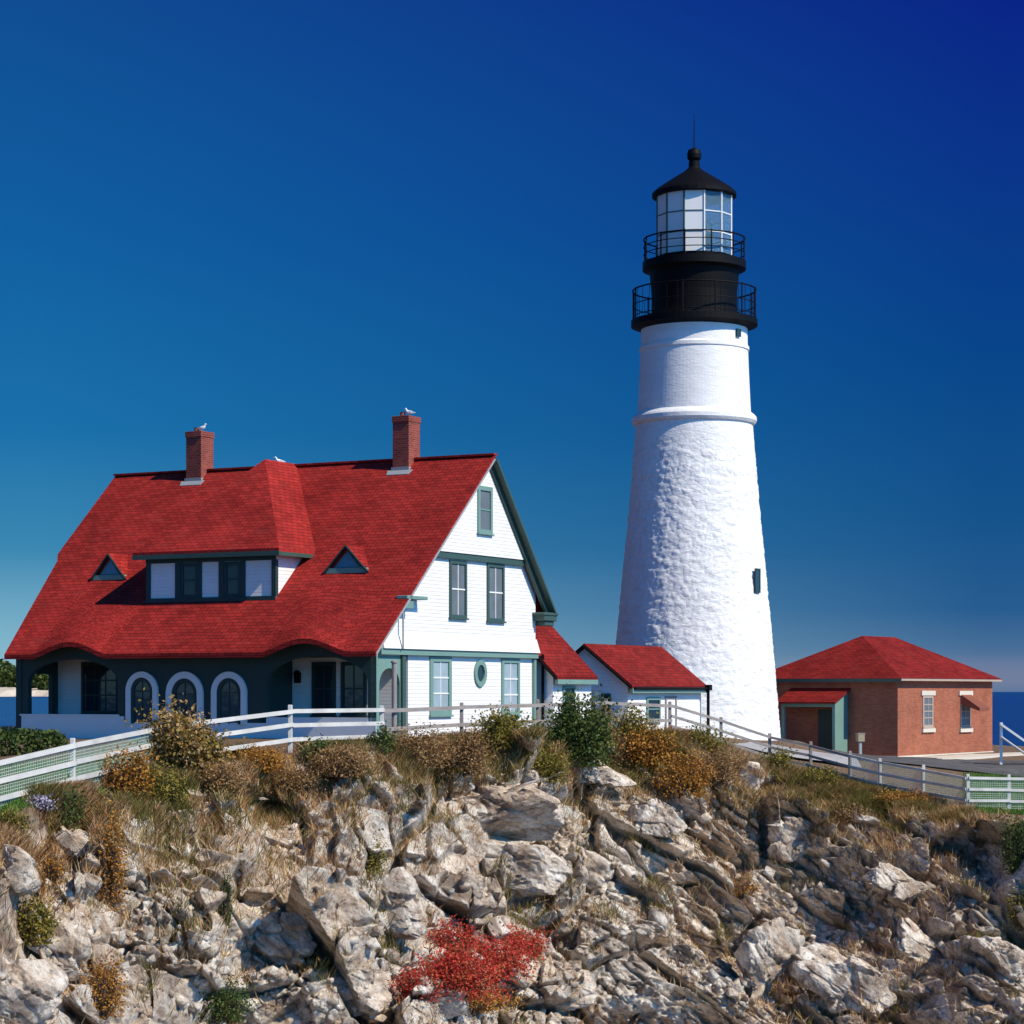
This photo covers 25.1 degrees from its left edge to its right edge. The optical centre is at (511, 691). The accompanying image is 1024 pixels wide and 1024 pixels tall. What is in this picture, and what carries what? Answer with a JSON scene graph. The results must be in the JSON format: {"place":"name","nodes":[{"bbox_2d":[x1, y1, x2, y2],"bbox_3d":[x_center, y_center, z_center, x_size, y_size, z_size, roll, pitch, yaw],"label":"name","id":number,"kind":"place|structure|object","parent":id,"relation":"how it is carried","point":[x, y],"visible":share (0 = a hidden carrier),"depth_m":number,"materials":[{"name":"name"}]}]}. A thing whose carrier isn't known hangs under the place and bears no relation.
{"place":"outdoors","nodes":[
{"label":"outdoors","id":0,"kind":"place"},
{"bbox_2d":[0,686,47,696],"bbox_3d":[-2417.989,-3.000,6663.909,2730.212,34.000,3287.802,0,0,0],"label":"shore","id":1,"kind":"structure","parent":0,"point":[6,691],"depth_m":5301.48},
{"bbox_2d":[0,659,47,689],"bbox_3d":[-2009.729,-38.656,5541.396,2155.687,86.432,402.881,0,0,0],"label":"distant woods","id":2,"kind":"object","parent":1,"relation":"on","point":[8,675],"visible":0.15,"depth_m":5428.20,"materials":[{"name":"green plant"}]},
{"bbox_2d":[0,727,1023,1023],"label":"headland","id":3,"kind":"structure","parent":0,"point":[352,909],"depth_m":65.83,"materials":[{"name":"stone"}]},
{"bbox_2d":[0,804,36,835],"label":"shrub","id":4,"kind":"object","parent":3,"relation":"on","point":[15,820],"visible":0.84,"depth_m":48.64,"materials":[{"name":"green plant"}]},
{"bbox_2d":[2,844,40,895],"bbox_3d":[-9.697,3.545,45.235,0.821,1.051,0.920,0,0,0],"label":"boulder","id":5,"kind":"object","parent":3,"relation":"on","point":[21,873],"visible":0.79,"depth_m":44.89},
{"bbox_2d":[0,726,68,756],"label":"hedge","id":6,"kind":"object","parent":3,"relation":"on","point":[47,737],"visible":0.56,"depth_m":69.57,"materials":[{"name":"green plant"}]},
{"bbox_2d":[19,793,58,812],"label":"shrub","id":7,"kind":"object","parent":3,"relation":"on","point":[44,803],"visible":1,"depth_m":49.74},
{"bbox_2d":[15,892,64,946],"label":"shrub","id":8,"kind":"object","parent":3,"relation":"on","point":[35,927],"visible":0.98,"depth_m":45.66,"materials":[{"name":"green plant"}]},
{"bbox_2d":[0,952,95,1023],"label":"boulder","id":9,"kind":"object","parent":3,"relation":"on","point":[35,988],"visible":1,"depth_m":40.54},
{"bbox_2d":[37,855,70,886],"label":"shrub","id":10,"kind":"object","parent":3,"relation":"on","point":[55,869],"visible":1,"depth_m":47.35,"materials":[{"name":"orange plant"}]},
{"bbox_2d":[29,922,95,980],"bbox_3d":[-9.095,5.221,46.575,1.204,1.201,1.011,15,2,6],"label":"boulder","id":11,"kind":"object","parent":3,"relation":"on","point":[74,945],"visible":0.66,"depth_m":46.15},
{"bbox_2d":[51,825,90,857],"bbox_3d":[-9.681,3.262,50.434,1.079,0.626,0.856,18,4,11],"label":"boulder","id":12,"kind":"object","parent":3,"relation":"on","point":[69,837],"visible":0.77,"depth_m":50.07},
{"bbox_2d":[54,774,91,828],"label":"shrub","id":13,"kind":"object","parent":3,"relation":"on","point":[78,815],"visible":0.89,"depth_m":50.43,"materials":[{"name":"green plant"}]},
{"bbox_2d":[0,727,157,805],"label":"fence","id":14,"kind":"object","parent":3,"relation":"on","point":[72,746],"visible":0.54,"depth_m":51.92,"materials":[{"name":"white paint"}]},
{"bbox_2d":[69,950,135,1019],"bbox_3d":[-7.898,5.719,44.813,1.496,1.353,1.064,0,0,0],"label":"shrub","id":15,"kind":"object","parent":3,"relation":"on","point":[109,988],"visible":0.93,"depth_m":44.74,"materials":[{"name":"orange plant"}]},
{"bbox_2d":[90,797,133,910],"bbox_3d":[-8.557,3.468,48.913,1.026,2.444,0.729,0,0,0],"label":"shrub","id":16,"kind":"object","parent":3,"relation":"on","point":[112,877],"visible":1,"depth_m":48.85,"materials":[{"name":"orange plant"}]},
{"bbox_2d":[93,739,163,803],"bbox_3d":[-8.961,1.882,53.534,1.999,1.528,1.500,0,0,42],"label":"shrub","id":17,"kind":"object","parent":3,"relation":"on","point":[135,775],"visible":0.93,"depth_m":53.28,"materials":[{"name":"orange plant"}]},
{"bbox_2d":[142,759,194,808],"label":"shrub","id":18,"kind":"object","parent":3,"relation":"on","point":[171,785],"visible":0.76,"depth_m":53.60,"materials":[{"name":"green plant"}]},
{"bbox_2d":[123,688,244,778],"bbox_3d":[-8.139,1.108,56.604,3.196,2.409,2.497,0,0,0],"label":"shrub","id":19,"kind":"object","parent":3,"relation":"on","point":[182,743],"visible":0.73,"depth_m":56.27,"materials":[{"name":"yellow plant"}]},
{"bbox_2d":[193,756,256,798],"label":"shrub","id":20,"kind":"object","parent":3,"relation":"on","point":[223,775],"visible":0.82,"depth_m":55.60,"materials":[{"name":"brown plant"}]},
{"bbox_2d":[217,852,234,927],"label":"shrub","id":21,"kind":"object","parent":3,"relation":"on","point":[225,906],"visible":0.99,"depth_m":51.88,"materials":[{"name":"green plant"}]},
{"bbox_2d":[194,974,259,1023],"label":"shrub","id":22,"kind":"object","parent":3,"relation":"on","point":[224,998],"visible":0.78,"depth_m":50.89,"materials":[{"name":"green plant"}]},
{"bbox_2d":[222,744,295,772],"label":"shrub","id":23,"kind":"object","parent":3,"relation":"on","point":[268,757],"visible":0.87,"depth_m":59.39,"materials":[{"name":"orange plant"}]},
{"bbox_2d":[172,705,384,751],"bbox_3d":[-6.268,1.252,61.312,0.342,1.770,9.965,0,0,31],"label":"fence","id":24,"kind":"object","parent":3,"relation":"on","point":[290,725],"visible":0.62,"depth_m":61.94,"materials":[{"name":"white paint"}]},
{"bbox_2d":[4,412,557,738],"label":"house","id":25,"kind":"structure","parent":3,"relation":"on","point":[265,586],"depth_m":81.08,"materials":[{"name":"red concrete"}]},
{"bbox_2d":[79,662,117,713],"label":"window","id":26,"kind":"structure","parent":25,"relation":"in","point":[99,685],"depth_m":83.94,"materials":[{"name":"glass"}]},
{"bbox_2d":[310,662,336,716],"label":"door","id":27,"kind":"structure","parent":25,"relation":"in","point":[323,674],"depth_m":79.38,"materials":[{"name":"green paint"}]},
{"bbox_2d":[339,662,367,716],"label":"window","id":28,"kind":"structure","parent":25,"relation":"in","point":[353,681],"depth_m":78.82,"materials":[{"name":"glass"}]},
{"bbox_2d":[429,656,453,716],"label":"window","id":29,"kind":"structure","parent":25,"relation":"in","point":[440,667],"depth_m":79.71,"materials":[{"name":"green paint"}]},
{"bbox_2d":[448,560,468,619],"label":"window","id":30,"kind":"structure","parent":25,"relation":"in","point":[457,569],"depth_m":80.63,"materials":[{"name":"green paint"}]},
{"bbox_2d":[474,660,486,686],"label":"window","id":31,"kind":"structure","parent":25,"relation":"in","point":[480,669],"depth_m":82.22,"materials":[{"name":"green paint"}]},
{"bbox_2d":[477,486,494,535],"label":"window","id":32,"kind":"structure","parent":25,"relation":"in","point":[484,493],"depth_m":82.02,"materials":[{"name":"green paint"}]},
{"bbox_2d":[486,563,506,622],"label":"window","id":33,"kind":"structure","parent":25,"relation":"in","point":[495,572],"depth_m":83.07,"materials":[{"name":"glass"}]},
{"bbox_2d":[501,658,521,716],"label":"window","id":34,"kind":"structure","parent":25,"relation":"in","point":[510,668],"depth_m":84.25,"materials":[{"name":"glass"}]},
{"bbox_2d":[253,911,316,956],"bbox_3d":[-5.759,5.855,54.657,1.446,1.405,2.965,0,0,-38],"label":"boulder","id":35,"kind":"object","parent":3,"relation":"on","point":[277,933],"visible":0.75,"depth_m":53.66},
{"bbox_2d":[270,759,328,794],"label":"shrub","id":36,"kind":"object","parent":3,"relation":"on","point":[307,781],"visible":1,"depth_m":59.69,"materials":[{"name":"brown plant"}]},
{"bbox_2d":[296,730,342,769],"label":"shrub","id":37,"kind":"object","parent":3,"relation":"on","point":[317,746],"visible":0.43,"depth_m":60.86,"materials":[{"name":"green plant"}]},
{"bbox_2d":[294,737,384,778],"bbox_3d":[-4.346,1.736,59.862,2.335,1.105,2.140,0,0,-35],"label":"shrub","id":38,"kind":"object","parent":3,"relation":"on","point":[348,763],"visible":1,"depth_m":59.74,"materials":[{"name":"brown plant"}]},
{"bbox_2d":[331,970,391,1016],"bbox_3d":[-3.564,7.074,53.839,1.514,1.087,1.335,5,1,14],"label":"boulder","id":39,"kind":"object","parent":3,"relation":"on","point":[380,1000],"visible":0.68,"depth_m":53.52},
{"bbox_2d":[363,824,390,875],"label":"shrub","id":40,"kind":"object","parent":3,"relation":"on","point":[371,860],"visible":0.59,"depth_m":59.77,"materials":[{"name":"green plant"}]},
{"bbox_2d":[362,721,400,760],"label":"shrub","id":41,"kind":"object","parent":3,"relation":"on","point":[384,737],"visible":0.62,"depth_m":64.20,"materials":[{"name":"green plant"}]},
{"bbox_2d":[391,660,397,735],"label":"pole","id":42,"kind":"object","parent":3,"relation":"on","point":[394,688],"visible":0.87,"depth_m":66.14,"materials":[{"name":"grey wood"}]},
{"bbox_2d":[375,866,435,939],"bbox_3d":[-2.793,5.332,55.952,1.650,2.077,0.956,-12,-1,3],"label":"boulder","id":43,"kind":"object","parent":3,"relation":"on","point":[400,885],"visible":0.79,"depth_m":55.61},
{"bbox_2d":[371,719,463,767],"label":"shrub","id":44,"kind":"object","parent":3,"relation":"on","point":[425,742],"visible":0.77,"depth_m":65.22,"materials":[{"name":"brown plant"}]},
{"bbox_2d":[386,962,450,1002],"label":"shrub","id":45,"kind":"object","parent":3,"relation":"on","point":[408,989],"visible":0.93,"depth_m":54.46,"materials":[{"name":"red plant"}]},
{"bbox_2d":[427,988,467,1018],"bbox_3d":[-1.612,7.482,55.158,1.140,0.912,0.893,0,0,0],"label":"boulder","id":46,"kind":"object","parent":3,"relation":"on","point":[452,1009],"visible":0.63,"depth_m":54.86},
{"bbox_2d":[425,914,498,958],"bbox_3d":[-1.615,6.254,58.578,2.560,1.189,2.090,0,0,0],"label":"shrub","id":47,"kind":"object","parent":3,"relation":"on","point":[449,935],"visible":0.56,"depth_m":58.37,"materials":[{"name":"red plant"}]},
{"bbox_2d":[398,926,530,1003],"bbox_3d":[-1.148,6.515,55.160,3.182,1.768,2.717,0,0,-21],"label":"shrub","id":48,"kind":"object","parent":3,"relation":"on","point":[458,967],"visible":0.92,"depth_m":54.91,"materials":[{"name":"red plant"}]},
{"bbox_2d":[430,719,504,777],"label":"shrub","id":49,"kind":"object","parent":3,"relation":"on","point":[472,749],"visible":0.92,"depth_m":65.88,"materials":[{"name":"brown plant"}]},
{"bbox_2d":[465,985,524,1016],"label":"shrub","id":50,"kind":"object","parent":3,"relation":"on","point":[481,1007],"visible":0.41,"depth_m":56.43,"materials":[{"name":"orange plant"}]},
{"bbox_2d":[460,925,547,980],"bbox_3d":[-0.594,6.870,60.627,3.376,1.445,2.758,0,0,-26],"label":"shrub","id":51,"kind":"object","parent":3,"relation":"on","point":[513,952],"visible":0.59,"depth_m":60.39,"materials":[{"name":"red plant"}]},
{"bbox_2d":[445,771,564,841],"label":"boulder","id":52,"kind":"object","parent":3,"relation":"on","point":[528,811],"visible":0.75,"depth_m":66.19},
{"bbox_2d":[0,724,1023,1023],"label":"dry grass","id":53,"kind":"structure","parent":3,"relation":"on","point":[22,838],"depth_m":61.11,"materials":[{"name":"plant"}]},
{"bbox_2d":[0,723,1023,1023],"bbox_3d":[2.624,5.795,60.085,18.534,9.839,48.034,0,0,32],"label":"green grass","id":54,"kind":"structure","parent":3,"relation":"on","point":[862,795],"depth_m":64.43,"materials":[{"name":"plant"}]},
{"bbox_2d":[0,747,1023,1023],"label":"scree","id":55,"kind":"structure","parent":3,"relation":"on","point":[464,885],"depth_m":60.81,"materials":[{"name":"stone"}]},
{"bbox_2d":[470,700,553,759],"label":"shrub","id":56,"kind":"object","parent":3,"relation":"on","point":[499,729],"visible":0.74,"depth_m":68.04,"materials":[{"name":"green plant"}]},
{"bbox_2d":[479,839,572,897],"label":"boulder","id":57,"kind":"object","parent":3,"relation":"on","point":[540,870],"visible":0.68,"depth_m":65.54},
{"bbox_2d":[494,922,558,956],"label":"shrub","id":58,"kind":"object","parent":3,"relation":"on","point":[533,939],"visible":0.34,"depth_m":63.19,"materials":[{"name":"red plant"}]},
{"bbox_2d":[383,699,671,732],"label":"fence","id":59,"kind":"object","parent":3,"relation":"on","point":[462,707],"visible":0.47,"depth_m":70.37,"materials":[{"name":"grey wood"}]},
{"bbox_2d":[520,769,538,783],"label":"boulder","id":60,"kind":"object","parent":3,"relation":"on","point":[531,776],"visible":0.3,"depth_m":69.15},
{"bbox_2d":[525,745,577,782],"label":"shrub","id":61,"kind":"object","parent":3,"relation":"on","point":[557,765],"visible":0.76,"depth_m":69.47,"materials":[{"name":"green plant"}]},
{"bbox_2d":[535,626,597,728],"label":"wing","id":62,"kind":"structure","parent":3,"relation":"on","point":[563,663],"depth_m":87.25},
{"bbox_2d":[562,686,575,714],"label":"window","id":63,"kind":"structure","parent":62,"relation":"in","point":[566,688],"depth_m":87.01,"materials":[{"name":"glass"}]},
{"bbox_2d":[553,970,599,1011],"bbox_3d":[1.649,8.191,63.245,1.533,1.128,1.192,-10,0,1],"label":"boulder","id":64,"kind":"object","parent":3,"relation":"on","point":[588,996],"visible":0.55,"depth_m":62.91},
{"bbox_2d":[536,682,626,767],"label":"shrub","id":65,"kind":"object","parent":3,"relation":"on","point":[586,736],"visible":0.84,"depth_m":72.04,"materials":[{"name":"green plant"}]},
{"bbox_2d":[576,846,616,890],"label":"boulder","id":66,"kind":"object","parent":3,"relation":"on","point":[601,871],"visible":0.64,"depth_m":70.10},
{"bbox_2d":[569,759,635,787],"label":"boulder","id":67,"kind":"object","parent":3,"relation":"on","point":[610,777],"visible":0.65,"depth_m":72.92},
{"bbox_2d":[590,701,623,746],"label":"shrub","id":68,"kind":"object","parent":3,"relation":"on","point":[605,709],"visible":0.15,"depth_m":76.53,"materials":[{"name":"green plant"}]},
{"bbox_2d":[608,723,651,770],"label":"shrub","id":69,"kind":"object","parent":3,"relation":"on","point":[619,758],"visible":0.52,"depth_m":77.22,"materials":[{"name":"brown plant"}]},
{"bbox_2d":[611,699,664,758],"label":"shrub","id":70,"kind":"object","parent":3,"relation":"on","point":[631,716],"visible":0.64,"depth_m":77.74,"materials":[{"name":"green plant"}]},
{"bbox_2d":[575,643,711,734],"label":"tower wing","id":71,"kind":"structure","parent":3,"relation":"on","point":[650,674],"depth_m":92.74,"materials":[{"name":"red"}]},
{"bbox_2d":[646,697,660,722],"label":"window","id":72,"kind":"structure","parent":71,"relation":"in","point":[652,700],"depth_m":92.40,"materials":[{"name":"green paint"}]},
{"bbox_2d":[665,696,676,727],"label":"door","id":73,"kind":"structure","parent":71,"relation":"in","point":[673,699],"depth_m":94.06,"materials":[{"name":"grey wood"}]},
{"bbox_2d":[618,713,689,770],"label":"shrub","id":74,"kind":"object","parent":3,"relation":"on","point":[640,753],"visible":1,"depth_m":77.11,"materials":[{"name":"orange plant"}]},
{"bbox_2d":[626,798,695,836],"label":"boulder","id":75,"kind":"object","parent":3,"relation":"on","point":[655,817],"visible":0.96,"depth_m":72.44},
{"bbox_2d":[644,745,720,798],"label":"shrub","id":76,"kind":"object","parent":3,"relation":"on","point":[688,779],"visible":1,"depth_m":75.87,"materials":[{"name":"orange plant"}]},
{"bbox_2d":[616,114,780,739],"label":"lighthouse","id":77,"kind":"object","parent":3,"relation":"on","point":[694,600],"visible":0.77,"depth_m":99.23,"materials":[{"name":"paint"}]},
{"bbox_2d":[754,568,760,592],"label":"window","id":78,"kind":"structure","parent":77,"relation":"in","point":[757,572],"depth_m":99.44,"materials":[{"name":"glass"}]},
{"bbox_2d":[684,716,741,758],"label":"shrub","id":79,"kind":"object","parent":3,"relation":"on","point":[706,738],"visible":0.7,"depth_m":80.21,"materials":[{"name":"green plant"}]},
{"bbox_2d":[680,741,749,785],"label":"shrub","id":80,"kind":"object","parent":3,"relation":"on","point":[721,770],"visible":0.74,"depth_m":77.07,"materials":[{"name":"brown plant"}]},
{"bbox_2d":[728,868,765,899],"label":"shrub","id":81,"kind":"object","parent":3,"relation":"on","point":[744,889],"visible":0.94,"depth_m":74.72,"materials":[{"name":"orange plant"}]},
{"bbox_2d":[738,761,765,791],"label":"boulder","id":82,"kind":"object","parent":3,"relation":"on","point":[753,780],"visible":0.67,"depth_m":80.28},
{"bbox_2d":[671,705,851,776],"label":"fence","id":83,"kind":"object","parent":3,"relation":"on","point":[768,736],"visible":0.69,"depth_m":82.44,"materials":[{"name":"grey wood"}]},
{"bbox_2d":[733,917,804,999],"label":"boulder","id":84,"kind":"object","parent":3,"relation":"on","point":[764,953],"visible":0.91,"depth_m":67.83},
{"bbox_2d":[749,742,802,769],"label":"shrub","id":85,"kind":"object","parent":3,"relation":"on","point":[779,758],"visible":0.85,"depth_m":81.68,"materials":[{"name":"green plant"}]},
{"bbox_2d":[767,794,812,863],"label":"boulder","id":86,"kind":"object","parent":3,"relation":"on","point":[788,841],"visible":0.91,"depth_m":76.81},
{"bbox_2d":[735,742,860,766],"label":"footpath","id":87,"kind":"structure","parent":3,"relation":"on","point":[828,756],"depth_m":90.42,"materials":[{"name":"concrete"}]},
{"bbox_2d":[792,761,852,787],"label":"shrub","id":88,"kind":"object","parent":3,"relation":"on","point":[823,777],"visible":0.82,"depth_m":80.63,"materials":[{"name":"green plant"}]},
{"bbox_2d":[788,942,896,1017],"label":"boulder","id":89,"kind":"object","parent":3,"relation":"on","point":[826,973],"visible":0.83,"depth_m":67.10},
{"bbox_2d":[833,800,874,825],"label":"shrub","id":90,"kind":"object","parent":3,"relation":"on","point":[845,819],"visible":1,"depth_m":77.49,"materials":[{"name":"brown plant"}]},
{"bbox_2d":[775,636,1001,756],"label":"brick building","id":91,"kind":"structure","parent":3,"relation":"on","point":[892,697],"depth_m":106.42,"materials":[{"name":"red brick"}]},
{"bbox_2d":[921,691,935,731],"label":"window","id":92,"kind":"structure","parent":91,"relation":"in","point":[927,695],"depth_m":106.55,"materials":[{"name":"glass"}]},
{"bbox_2d":[958,691,972,731],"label":"window","id":93,"kind":"structure","parent":91,"relation":"in","point":[965,712],"depth_m":109.94,"materials":[{"name":"glass"}]},
{"bbox_2d":[862,862,931,905],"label":"boulder","id":94,"kind":"object","parent":3,"relation":"on","point":[892,882],"visible":0.95,"depth_m":73.16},
{"bbox_2d":[870,785,938,807],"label":"shrub","id":95,"kind":"object","parent":3,"relation":"on","point":[914,793],"visible":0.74,"depth_m":78.11,"materials":[{"name":"orange plant"}]},
{"bbox_2d":[848,754,969,806],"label":"fence","id":96,"kind":"object","parent":3,"relation":"on","point":[922,769],"visible":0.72,"depth_m":79.19,"materials":[{"name":"white paint"}]},
{"bbox_2d":[891,916,942,968],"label":"boulder","id":97,"kind":"object","parent":3,"relation":"on","point":[913,941],"visible":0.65,"depth_m":70.00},
{"bbox_2d":[829,750,1023,776],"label":"paved yard","id":98,"kind":"structure","parent":3,"relation":"on","point":[1011,767],"depth_m":96.72,"materials":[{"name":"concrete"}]},
{"bbox_2d":[855,733,865,753],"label":"utility box","id":99,"kind":"object","parent":98,"relation":"on","point":[860,738],"visible":0.94,"depth_m":100.43,"materials":[{"name":"grey metal"}]},
{"bbox_2d":[1000,722,1023,763],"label":"ramp railing","id":100,"kind":"object","parent":98,"relation":"on","point":[1002,738],"visible":0.69,"depth_m":100.83,"materials":[{"name":"white paint"}]},
{"bbox_2d":[932,845,961,856],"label":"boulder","id":101,"kind":"object","parent":3,"relation":"on","point":[954,847],"visible":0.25,"depth_m":76.23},
{"bbox_2d":[958,935,1023,979],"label":"boulder","id":102,"kind":"object","parent":3,"relation":"on","point":[1003,958],"visible":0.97,"depth_m":67.43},
{"bbox_2d":[969,774,1023,808],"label":"fence","id":103,"kind":"object","parent":3,"relation":"on","point":[1008,789],"visible":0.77,"depth_m":77.31,"materials":[{"name":"white paint"}]},
{"bbox_2d":[991,804,1023,874],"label":"shrub","id":104,"kind":"object","parent":3,"relation":"on","point":[1013,850],"visible":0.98,"depth_m":72.30,"materials":[{"name":"green plant"}]},
{"bbox_2d":[1001,879,1023,930],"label":"shrub","id":105,"kind":"object","parent":3,"relation":"on","point":[1018,926],"visible":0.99,"depth_m":70.94,"materials":[{"name":"green plant"}]},
{"bbox_2d":[0,692,1023,745],"bbox_3d":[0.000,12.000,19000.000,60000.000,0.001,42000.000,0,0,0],"label":"sea","id":106,"kind":"structure","parent":0,"point":[1008,709],"depth_m":1298.07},
{"bbox_2d":[0,749,1023,821],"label":"lawn","id":107,"kind":"structure","parent":0,"point":[973,783],"depth_m":76.46,"materials":[{"name":"green plant"}]},
{"bbox_2d":[0,0,1023,691],"label":"sky","id":108,"kind":"structure","parent":0,"point":[288,229],"materials":[{"name":"blue"}]},
{"bbox_2d":[921,752,1023,759],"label":"terrace","id":109,"kind":"structure","parent":0,"point":[973,756],"depth_m":106.90,"materials":[{"name":"beige paint"}]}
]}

